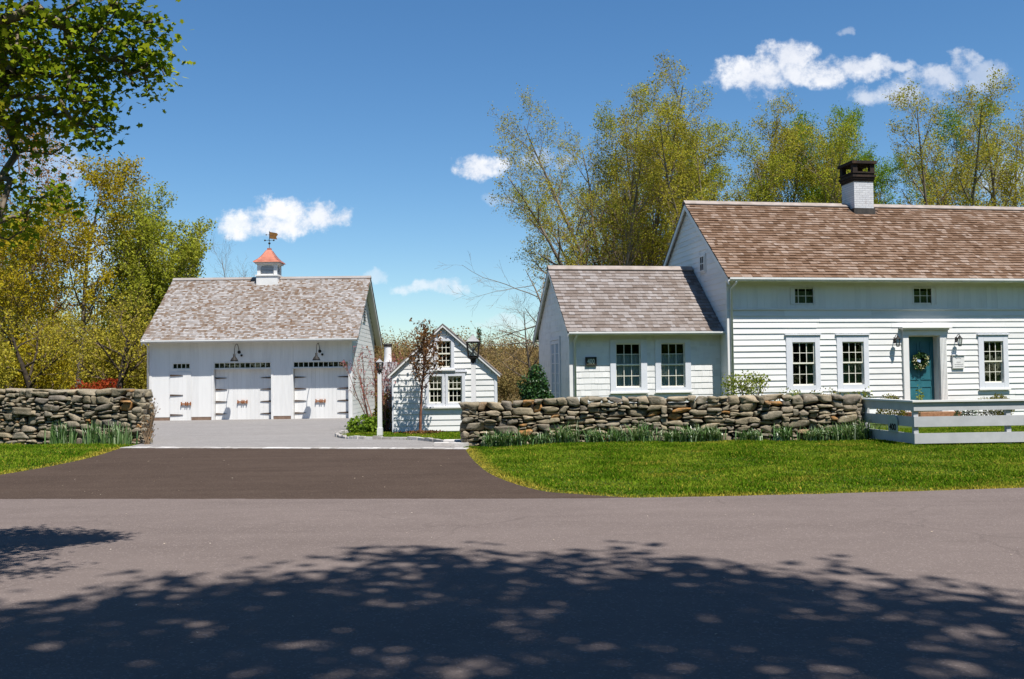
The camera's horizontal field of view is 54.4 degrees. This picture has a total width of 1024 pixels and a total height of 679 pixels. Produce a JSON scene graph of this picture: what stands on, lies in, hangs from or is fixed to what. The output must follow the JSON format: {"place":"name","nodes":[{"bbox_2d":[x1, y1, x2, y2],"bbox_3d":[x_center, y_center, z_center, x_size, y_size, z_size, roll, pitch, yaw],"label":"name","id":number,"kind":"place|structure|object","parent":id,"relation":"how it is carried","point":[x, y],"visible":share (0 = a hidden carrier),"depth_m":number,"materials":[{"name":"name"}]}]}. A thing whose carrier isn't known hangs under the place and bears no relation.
{"place":"outdoors","nodes":[
{"label":"outdoors","id":0,"kind":"place"},
{"bbox_2d":[0,442,132,474],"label":"lawn grass","id":1,"kind":"structure","parent":0,"point":[17,451],"depth_m":22.87,"materials":[{"name":"green plant"}]},
{"bbox_2d":[140,248,382,420],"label":"garage","id":2,"kind":"structure","parent":0,"point":[272,322],"depth_m":42.77,"materials":[{"name":"white paint"}]},
{"bbox_2d":[170,372,190,420],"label":"side door","id":3,"kind":"structure","parent":2,"relation":"in","point":[180,382],"depth_m":42.50,"materials":[{"name":"white wood"}]},
{"bbox_2d":[173,363,189,368],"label":"strip window","id":4,"kind":"structure","parent":2,"relation":"in","point":[175,366],"depth_m":42.63,"materials":[{"name":"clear glass"}]},
{"bbox_2d":[230,344,242,360],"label":"barn light","id":5,"kind":"object","parent":2,"relation":"attached to","point":[233,358],"visible":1,"depth_m":41.81,"materials":[{"name":"black metal"}]},
{"bbox_2d":[214,362,270,367],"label":"strip window","id":6,"kind":"structure","parent":2,"relation":"in","point":[261,364],"depth_m":42.63,"materials":[{"name":"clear glass"}]},
{"bbox_2d":[216,369,270,419],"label":"garage door","id":7,"kind":"structure","parent":2,"relation":"in","point":[240,393],"depth_m":42.77,"materials":[{"name":"white wood"}]},
{"bbox_2d":[264,231,277,247],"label":"weathervane","id":8,"kind":"object","parent":2,"relation":"on","point":[272,235],"visible":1,"depth_m":46.31,"materials":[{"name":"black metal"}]},
{"bbox_2d":[313,343,322,359],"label":"barn light","id":9,"kind":"object","parent":2,"relation":"attached to","point":[316,357],"visible":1,"depth_m":41.81,"materials":[{"name":"black metal"}]},
{"bbox_2d":[294,361,347,366],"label":"strip window","id":10,"kind":"structure","parent":2,"relation":"in","point":[296,364],"depth_m":42.63,"materials":[{"name":"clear glass"}]},
{"bbox_2d":[295,368,348,418],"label":"garage door","id":11,"kind":"structure","parent":2,"relation":"in","point":[319,392],"depth_m":42.77,"materials":[{"name":"white wood"}]},
{"bbox_2d":[129,417,462,447],"bbox_3d":[-9.123,3.050,33.637,16.080,0.001,20.550,-1,-2,0],"label":"gravel court","id":12,"kind":"object","parent":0,"point":[313,432],"visible":0.56,"depth_m":30.18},
{"bbox_2d":[434,439,468,446],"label":"flat stones","id":13,"kind":"object","parent":12,"relation":"on","point":[454,442],"visible":0.81,"depth_m":24.42,"materials":[{"name":"grey stone"}]},
{"bbox_2d":[0,448,629,498],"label":"driveway apron","id":14,"kind":"object","parent":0,"point":[175,473],"visible":1,"depth_m":17.08,"materials":[{"name":"grey asphalt"}]},
{"bbox_2d":[0,488,1023,678],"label":"road","id":15,"kind":"structure","parent":0,"point":[642,588],"depth_m":7.80,"materials":[{"name":"grey asphalt"}]},
{"bbox_2d":[0,347,1023,497],"bbox_3d":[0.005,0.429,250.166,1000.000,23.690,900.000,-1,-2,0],"label":"ground","id":16,"kind":"structure","parent":0,"point":[874,425],"depth_m":17.71,"materials":[{"name":"green plant"}]},
{"bbox_2d":[0,321,17,388],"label":"thicket shrub","id":17,"kind":"object","parent":16,"relation":"on","point":[4,358],"visible":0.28,"depth_m":45.47,"materials":[{"name":"green plant"}]},
{"bbox_2d":[0,337,19,388],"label":"thicket shrub","id":18,"kind":"object","parent":16,"relation":"on","point":[3,372],"visible":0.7,"depth_m":41.26,"materials":[{"name":"green plant"}]},
{"bbox_2d":[0,189,43,358],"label":"tree","id":19,"kind":"object","parent":16,"relation":"on","point":[3,317],"visible":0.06,"depth_m":61.59,"materials":[{"name":"green plant"}]},
{"bbox_2d":[3,315,79,389],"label":"thicket shrub","id":20,"kind":"object","parent":16,"relation":"on","point":[45,382],"visible":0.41,"depth_m":46.77,"materials":[{"name":"green plant"}]},
{"bbox_2d":[0,306,94,388],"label":"apple tree","id":21,"kind":"object","parent":16,"relation":"on","point":[26,376],"visible":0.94,"depth_m":43.33,"materials":[{"name":"green plant"}]},
{"bbox_2d":[0,99,97,385],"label":"tree","id":22,"kind":"object","parent":16,"relation":"on","point":[22,207],"visible":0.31,"depth_m":55.14,"materials":[{"name":"green plant"}]},
{"bbox_2d":[0,189,100,387],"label":"tree","id":23,"kind":"object","parent":16,"relation":"on","point":[24,290],"visible":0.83,"depth_m":49.42,"materials":[{"name":"green plant"}]},
{"bbox_2d":[44,420,77,443],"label":"daffodil clump","id":24,"kind":"object","parent":16,"relation":"on","point":[59,436],"visible":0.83,"depth_m":26.74,"materials":[{"name":"green plant"}]},
{"bbox_2d":[0,388,154,444],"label":"stone wall","id":25,"kind":"structure","parent":16,"relation":"on","point":[28,415],"depth_m":27.09,"materials":[{"name":"grey stone"}]},
{"bbox_2d":[2,145,152,388],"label":"tree","id":26,"kind":"object","parent":16,"relation":"on","point":[97,178],"visible":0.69,"depth_m":55.14,"materials":[{"name":"green plant"}]},
{"bbox_2d":[5,255,161,389],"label":"woods","id":27,"kind":"object","parent":16,"relation":"on","point":[69,311],"visible":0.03,"depth_m":70.69,"materials":[{"name":"green plant"}]},
{"bbox_2d":[75,421,111,443],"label":"daffodil clump","id":28,"kind":"object","parent":16,"relation":"on","point":[97,435],"visible":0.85,"depth_m":26.57,"materials":[{"name":"green plant"}]},
{"bbox_2d":[70,377,120,388],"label":"red shrub","id":29,"kind":"object","parent":16,"relation":"on","point":[108,382],"visible":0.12,"depth_m":40.38,"materials":[{"name":"brown plant"}]},
{"bbox_2d":[0,0,195,263],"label":"maple tree","id":30,"kind":"object","parent":16,"relation":"on","point":[17,46],"visible":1,"depth_m":8.67,"materials":[{"name":"green plant"}]},
{"bbox_2d":[48,284,154,388],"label":"shrub","id":31,"kind":"object","parent":16,"relation":"on","point":[123,370],"visible":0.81,"depth_m":44.66,"materials":[{"name":"green plant"}]},
{"bbox_2d":[76,305,146,388],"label":"thicket shrub","id":32,"kind":"object","parent":16,"relation":"on","point":[114,372],"visible":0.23,"depth_m":47.71,"materials":[{"name":"green plant"}]},
{"bbox_2d":[87,420,137,444],"bbox_3d":[-10.641,2.474,26.551,1.313,0.688,0.651,-1,-2,0],"label":"daffodil clump","id":33,"kind":"object","parent":16,"relation":"on","point":[124,438],"visible":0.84,"depth_m":26.44,"materials":[{"name":"green plant"}]},
{"bbox_2d":[89,315,146,388],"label":"thicket shrub","id":34,"kind":"object","parent":16,"relation":"on","point":[144,379],"visible":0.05,"depth_m":52.86,"materials":[{"name":"green plant"}]},
{"bbox_2d":[91,178,177,388],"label":"tree","id":35,"kind":"object","parent":16,"relation":"on","point":[147,205],"visible":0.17,"depth_m":59.18,"materials":[{"name":"green plant"}]},
{"bbox_2d":[139,398,159,443],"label":"shrub","id":36,"kind":"object","parent":16,"relation":"on","point":[148,436],"depth_m":26.47,"materials":[{"name":"brown plant"}]},
{"bbox_2d":[95,209,216,383],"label":"tree","id":37,"kind":"object","parent":16,"relation":"on","point":[185,259],"visible":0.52,"depth_m":56.03,"materials":[{"name":"green plant"}]},
{"bbox_2d":[208,236,256,276],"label":"bare tree","id":38,"kind":"object","parent":16,"relation":"on","point":[229,263],"visible":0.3,"depth_m":71.63,"materials":[{"name":"grey plant"}]},
{"bbox_2d":[120,447,467,448],"bbox_3d":[-5.427,2.650,24.237,8.995,0.045,0.367,-1,-2,12],"label":"kerb strip","id":39,"kind":"object","parent":16,"relation":"on","point":[299,447],"visible":0.69,"depth_m":24.09,"materials":[{"name":"concrete"}]},
{"bbox_2d":[72,321,538,403],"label":"woods","id":40,"kind":"object","parent":16,"relation":"on","point":[507,385],"visible":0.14,"depth_m":146.24,"materials":[{"name":"brown plant"}]},
{"bbox_2d":[344,414,385,431],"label":"ground cover","id":41,"kind":"object","parent":16,"relation":"on","point":[370,424],"visible":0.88,"depth_m":31.32,"materials":[{"name":"green plant"}]},
{"bbox_2d":[340,340,405,416],"bbox_3d":[-4.563,1.514,33.047,2.147,2.935,2.794,-1,-2,0],"label":"flowering shrub","id":42,"kind":"object","parent":16,"relation":"on","point":[361,387],"visible":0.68,"depth_m":32.75,"materials":[{"name":"brown plant"}]},
{"bbox_2d":[376,358,382,435],"bbox_3d":[-3.899,1.713,29.358,0.209,2.318,0.209,-1,-2,0],"label":"lamp post","id":43,"kind":"object","parent":16,"relation":"on","point":[379,428],"visible":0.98,"depth_m":29.30,"materials":[{"name":"white paint"}]},
{"bbox_2d":[374,333,385,384],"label":"tree","id":44,"kind":"object","parent":16,"relation":"on","point":[377,348],"visible":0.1,"depth_m":51.72,"materials":[{"name":"grey plant"}]},
{"bbox_2d":[365,346,397,430],"bbox_3d":[-3.867,1.567,31.945,1.704,2.726,1.942,1,-3,-39],"label":"flowering shrub","id":45,"kind":"object","parent":16,"relation":"on","point":[384,409],"visible":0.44,"depth_m":31.83,"materials":[{"name":"brown plant"}]},
{"bbox_2d":[372,391,391,429],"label":"olive bush","id":46,"kind":"object","parent":16,"relation":"on","point":[376,412],"visible":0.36,"depth_m":32.49,"materials":[{"name":"green plant"}]},
{"bbox_2d":[335,429,450,441],"bbox_3d":[-3.874,2.739,28.076,1.712,0.121,8.887,0,-2,-25],"label":"bed edging","id":47,"kind":"object","parent":16,"relation":"on","point":[340,433],"visible":0.6,"depth_m":27.30,"materials":[{"name":"stone"}]},
{"bbox_2d":[342,431,460,439],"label":"grass","id":48,"kind":"structure","parent":16,"relation":"on","point":[439,435],"depth_m":29.30,"materials":[{"name":"green plant"}]},
{"bbox_2d":[395,430,442,433],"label":"mulch","id":49,"kind":"object","parent":16,"relation":"on","point":[424,431],"visible":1,"depth_m":29.93,"materials":[{"name":"brown wood"}]},
{"bbox_2d":[400,318,446,430],"bbox_3d":[-2.648,1.070,29.994,1.410,3.523,1.492,-1,-2,0],"label":"young tree","id":50,"kind":"object","parent":49,"relation":"on","point":[424,352],"visible":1,"depth_m":29.93,"materials":[{"name":"brown plant"}]},
{"bbox_2d":[379,323,501,431],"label":"garden shed","id":51,"kind":"structure","parent":16,"relation":"on","point":[446,391],"depth_m":30.95,"materials":[{"name":"white paint"}]},
{"bbox_2d":[425,374,449,406],"bbox_3d":[-2.378,1.574,31.316,0.810,1.237,0.795,-1,-2,0],"label":"window","id":52,"kind":"structure","parent":51,"relation":"in","point":[435,392],"depth_m":30.99,"materials":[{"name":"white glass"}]},
{"bbox_2d":[433,335,458,370],"bbox_3d":[-2.113,0.472,31.336,0.831,1.225,0.840,-1,-2,0],"label":"window","id":53,"kind":"structure","parent":51,"relation":"in","point":[447,349],"depth_m":31.03,"materials":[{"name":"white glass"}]},
{"bbox_2d":[445,373,464,405],"bbox_3d":[-1.772,1.567,31.316,0.830,1.237,0.795,-1,-2,0],"label":"window","id":54,"kind":"structure","parent":51,"relation":"in","point":[457,380],"depth_m":30.99,"materials":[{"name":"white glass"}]},
{"bbox_2d":[466,334,479,401],"bbox_3d":[-0.994,1.276,25.770,0.359,2.844,0.359,-1,-2,0],"label":"lamp post","id":55,"kind":"object","parent":16,"relation":"on","point":[473,339],"visible":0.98,"depth_m":25.71,"materials":[{"name":"white paint"}]},
{"bbox_2d":[476,327,482,352],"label":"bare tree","id":56,"kind":"object","parent":16,"relation":"on","point":[479,334],"visible":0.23,"depth_m":215.06,"materials":[{"name":"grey plant"}]},
{"bbox_2d":[479,428,513,446],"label":"daffodil clump","id":57,"kind":"object","parent":16,"relation":"on","point":[496,442],"visible":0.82,"depth_m":23.86,"materials":[{"name":"green plant"}]},
{"bbox_2d":[494,428,528,445],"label":"daffodil clump","id":58,"kind":"object","parent":16,"relation":"on","point":[518,440],"visible":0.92,"depth_m":23.82,"materials":[{"name":"green plant"}]},
{"bbox_2d":[487,290,539,378],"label":"bare tree","id":59,"kind":"object","parent":16,"relation":"on","point":[528,359],"visible":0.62,"depth_m":59.83,"materials":[{"name":"grey plant"}]},
{"bbox_2d":[439,212,621,359],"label":"bare tree","id":60,"kind":"object","parent":16,"relation":"on","point":[534,321],"visible":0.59,"depth_m":46.97,"materials":[{"name":"grey plant"}]},
{"bbox_2d":[517,363,554,399],"bbox_3d":[0.711,1.672,27.336,1.339,2.035,1.068,1,-3,-34],"label":"evergreen shrub","id":61,"kind":"object","parent":16,"relation":"on","point":[532,388],"visible":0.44,"depth_m":27.19,"materials":[{"name":"green plant"}]},
{"bbox_2d":[526,432,554,444],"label":"daffodil clump","id":62,"kind":"object","parent":16,"relation":"on","point":[540,439],"visible":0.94,"depth_m":23.78,"materials":[{"name":"green plant"}]},
{"bbox_2d":[545,419,585,442],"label":"daffodil clump","id":63,"kind":"object","parent":16,"relation":"on","point":[562,436],"visible":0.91,"depth_m":23.75,"materials":[{"name":"green plant"}]},
{"bbox_2d":[582,426,609,442],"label":"daffodil clump","id":64,"kind":"object","parent":16,"relation":"on","point":[594,436],"visible":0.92,"depth_m":23.71,"materials":[{"name":"green plant"}]},
{"bbox_2d":[485,49,715,301],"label":"tree","id":65,"kind":"object","parent":16,"relation":"on","point":[632,226],"visible":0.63,"depth_m":53.84,"materials":[{"name":"green plant"}]},
{"bbox_2d":[509,82,729,272],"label":"tree","id":66,"kind":"object","parent":16,"relation":"on","point":[610,127],"visible":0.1,"depth_m":59.77,"materials":[{"name":"green plant"}]},
{"bbox_2d":[597,425,645,441],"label":"daffodil clump","id":67,"kind":"object","parent":16,"relation":"on","point":[616,435],"visible":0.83,"depth_m":23.64,"materials":[{"name":"green plant"}]},
{"bbox_2d":[621,418,663,441],"bbox_3d":[3.137,2.155,23.755,1.214,0.591,1.086,1,-3,-34],"label":"daffodil clump","id":68,"kind":"object","parent":16,"relation":"on","point":[646,436],"visible":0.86,"depth_m":23.60,"materials":[{"name":"green plant"}]},
{"bbox_2d":[459,394,864,445],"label":"stone wall","id":69,"kind":"structure","parent":16,"relation":"on","point":[731,415],"depth_m":23.89,"materials":[{"name":"grey stone"}]},
{"bbox_2d":[657,430,683,441],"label":"daffodil clump","id":70,"kind":"object","parent":16,"relation":"on","point":[669,436],"visible":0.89,"depth_m":23.54,"materials":[{"name":"green plant"}]},
{"bbox_2d":[562,69,815,265],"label":"tree","id":71,"kind":"object","parent":16,"relation":"on","point":[666,115],"visible":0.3,"depth_m":51.85,"materials":[{"name":"green plant"}]},
{"bbox_2d":[665,422,719,441],"bbox_3d":[4.321,2.163,23.578,1.322,0.533,0.943,-1,-2,0],"label":"daffodil clump","id":72,"kind":"object","parent":16,"relation":"on","point":[692,436],"visible":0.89,"depth_m":23.50,"materials":[{"name":"green plant"}]},
{"bbox_2d":[702,426,725,441],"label":"daffodil clump","id":73,"kind":"object","parent":16,"relation":"on","point":[716,436],"visible":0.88,"depth_m":23.48,"materials":[{"name":"green plant"}]},
{"bbox_2d":[720,370,770,395],"bbox_3d":[6.670,1.719,28.315,1.464,1.723,1.002,-1,-2,0],"label":"yellow green shrub","id":74,"kind":"object","parent":16,"relation":"on","point":[747,388],"visible":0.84,"depth_m":28.31,"materials":[{"name":"green plant"}]},
{"bbox_2d":[735,428,768,440],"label":"daffodil clump","id":75,"kind":"object","parent":16,"relation":"on","point":[751,435],"visible":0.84,"depth_m":23.41,"materials":[{"name":"green plant"}]},
{"bbox_2d":[647,109,879,252],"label":"tree","id":76,"kind":"object","parent":16,"relation":"on","point":[760,187],"visible":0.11,"depth_m":53.83,"materials":[{"name":"green plant"}]},
{"bbox_2d":[533,160,1023,416],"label":"house","id":77,"kind":"structure","parent":16,"relation":"on","point":[805,298],"depth_m":31.12,"materials":[{"name":"white paint"}]},
{"bbox_2d":[550,336,560,397],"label":"garden doors","id":78,"kind":"structure","parent":77,"relation":"in","point":[555,356],"depth_m":31.55,"materials":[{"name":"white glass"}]},
{"bbox_2d":[585,357,596,365],"bbox_3d":[2.367,0.659,29.832,0.340,0.270,0.035,0,-2,-10],"label":"house number sign","id":79,"kind":"object","parent":77,"relation":"attached to","point":[590,361],"visible":1,"depth_m":29.82,"materials":[{"name":"black metal"}]},
{"bbox_2d":[610,339,648,393],"bbox_3d":[3.458,0.794,30.394,1.215,1.730,0.840,0,-2,-10],"label":"window","id":80,"kind":"structure","parent":77,"relation":"in","point":[626,355],"depth_m":30.11,"materials":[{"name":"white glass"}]},
{"bbox_2d":[655,339,692,392],"bbox_3d":[4.838,0.791,30.636,1.193,1.740,0.840,0,-2,-10],"label":"window","id":81,"kind":"structure","parent":77,"relation":"in","point":[671,358],"depth_m":30.36,"materials":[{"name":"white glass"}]},
{"bbox_2d":[699,253,705,273],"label":"window","id":82,"kind":"structure","parent":77,"relation":"in","point":[702,258],"depth_m":31.95,"materials":[{"name":"white paint"}]},
{"bbox_2d":[790,288,815,303],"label":"window","id":83,"kind":"structure","parent":77,"relation":"in","point":[802,295],"depth_m":30.61,"materials":[{"name":"glass"}]},
{"bbox_2d":[784,334,822,392],"bbox_3d":[8.827,0.750,30.730,1.186,1.800,0.840,0,-2,-10],"label":"window","id":84,"kind":"structure","parent":77,"relation":"in","point":[800,358],"depth_m":30.45,"materials":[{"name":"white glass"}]},
{"bbox_2d":[835,334,870,391],"bbox_3d":[10.442,0.738,31.016,1.141,1.785,0.840,0,-2,-10],"label":"window","id":85,"kind":"structure","parent":77,"relation":"in","point":[851,372],"depth_m":30.72,"materials":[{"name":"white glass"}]},
{"bbox_2d":[909,337,934,399],"bbox_3d":[12.816,1.072,31.346,1.008,2.314,0.065,0,-2,-10],"label":"door","id":86,"kind":"structure","parent":77,"relation":"in","point":[924,379],"depth_m":31.35,"materials":[{"name":"teal wood"}]},
{"bbox_2d":[911,350,928,371],"bbox_3d":[12.811,0.665,31.221,0.669,0.687,0.186,0,-2,-10],"label":"wreath","id":87,"kind":"object","parent":86,"relation":"attached to","point":[916,360],"visible":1,"depth_m":31.23,"materials":[{"name":"green plant"}]},
{"bbox_2d":[912,287,936,303],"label":"window","id":88,"kind":"structure","parent":77,"relation":"in","point":[921,295],"depth_m":31.28,"materials":[{"name":"glass"}]},
{"bbox_2d":[951,354,964,368],"bbox_3d":[14.010,0.690,31.241,0.450,0.440,0.085,0,-2,-10],"label":"wall plaque","id":89,"kind":"object","parent":77,"relation":"attached to","point":[957,361],"depth_m":31.22,"materials":[{"name":"white paint"}]},
{"bbox_2d":[976,334,1010,389],"bbox_3d":[15.172,0.723,31.847,1.122,1.780,0.840,0,-2,-10],"label":"window","id":90,"kind":"structure","parent":77,"relation":"in","point":[990,363],"depth_m":31.56,"materials":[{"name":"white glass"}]},
{"bbox_2d":[769,421,795,440],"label":"daffodil clump","id":91,"kind":"object","parent":16,"relation":"on","point":[780,434],"visible":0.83,"depth_m":23.39,"materials":[{"name":"green plant"}]},
{"bbox_2d":[797,425,825,440],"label":"daffodil clump","id":92,"kind":"object","parent":16,"relation":"on","point":[812,435],"visible":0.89,"depth_m":23.33,"materials":[{"name":"green plant"}]},
{"bbox_2d":[815,421,859,440],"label":"daffodil clump","id":93,"kind":"object","parent":16,"relation":"on","point":[830,432],"visible":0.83,"depth_m":23.27,"materials":[{"name":"green plant"}]},
{"bbox_2d":[844,386,875,397],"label":"plant","id":94,"kind":"object","parent":16,"relation":"on","point":[865,394],"visible":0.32,"depth_m":28.02,"materials":[{"name":"green plant"}]},
{"bbox_2d":[834,417,886,439],"bbox_3d":[8.088,2.048,23.259,1.556,0.643,1.278,-1,-2,0],"label":"daffodil clump","id":95,"kind":"object","parent":16,"relation":"on","point":[862,434],"visible":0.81,"depth_m":23.21,"materials":[{"name":"green plant"}]},
{"bbox_2d":[777,94,1002,205],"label":"tree","id":96,"kind":"object","parent":16,"relation":"on","point":[880,183],"visible":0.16,"depth_m":61.97,"materials":[{"name":"green plant"}]},
{"bbox_2d":[876,393,907,424],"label":"box shrub","id":97,"kind":"object","parent":16,"relation":"on","point":[901,412],"visible":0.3,"depth_m":29.14,"materials":[{"name":"green plant"}]},
{"bbox_2d":[765,64,1023,206],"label":"tree","id":98,"kind":"object","parent":16,"relation":"on","point":[972,193],"visible":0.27,"depth_m":53.16,"materials":[{"name":"green plant"}]},
{"bbox_2d":[915,385,923,416],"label":"slender plant","id":99,"kind":"object","parent":16,"relation":"on","point":[921,397],"visible":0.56,"depth_m":28.73,"materials":[{"name":"green plant"}]},
{"bbox_2d":[860,398,1023,444],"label":"board fence","id":100,"kind":"object","parent":16,"relation":"on","point":[1006,420],"visible":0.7,"depth_m":21.58,"materials":[{"name":"grey paint"}]},
{"bbox_2d":[888,415,897,431],"bbox_3d":[8.527,1.872,22.286,0.026,0.380,0.380,0,-2,-9],"label":"number board","id":101,"kind":"object","parent":100,"relation":"attached to","point":[892,423],"visible":1,"depth_m":22.26,"materials":[{"name":"black metal"}]},
{"bbox_2d":[870,425,1023,444],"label":"yard grass","id":102,"kind":"structure","parent":16,"relation":"on","point":[962,429],"depth_m":26.23,"materials":[{"name":"green plant"}]},
{"bbox_2d":[908,83,1023,206],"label":"tree","id":103,"kind":"object","parent":16,"relation":"on","point":[1015,196],"visible":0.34,"depth_m":55.05,"materials":[{"name":"green plant"}]},
{"bbox_2d":[975,393,1014,415],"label":"box shrub","id":104,"kind":"object","parent":16,"relation":"on","point":[998,412],"visible":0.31,"depth_m":29.26,"materials":[{"name":"green plant"}]},
{"bbox_2d":[0,0,1023,347],"label":"sky","id":105,"kind":"structure","parent":0,"point":[358,134],"materials":[{"name":"blue"}]},
{"bbox_2d":[464,438,1023,497],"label":"lawn grass","id":106,"kind":"structure","parent":0,"point":[631,459],"depth_m":17.63,"materials":[{"name":"green plant"}]},
{"bbox_2d":[953,410,976,415],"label":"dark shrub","id":107,"kind":"object","parent":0,"point":[956,413],"visible":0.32,"depth_m":28.77,"materials":[{"name":"green plant"}]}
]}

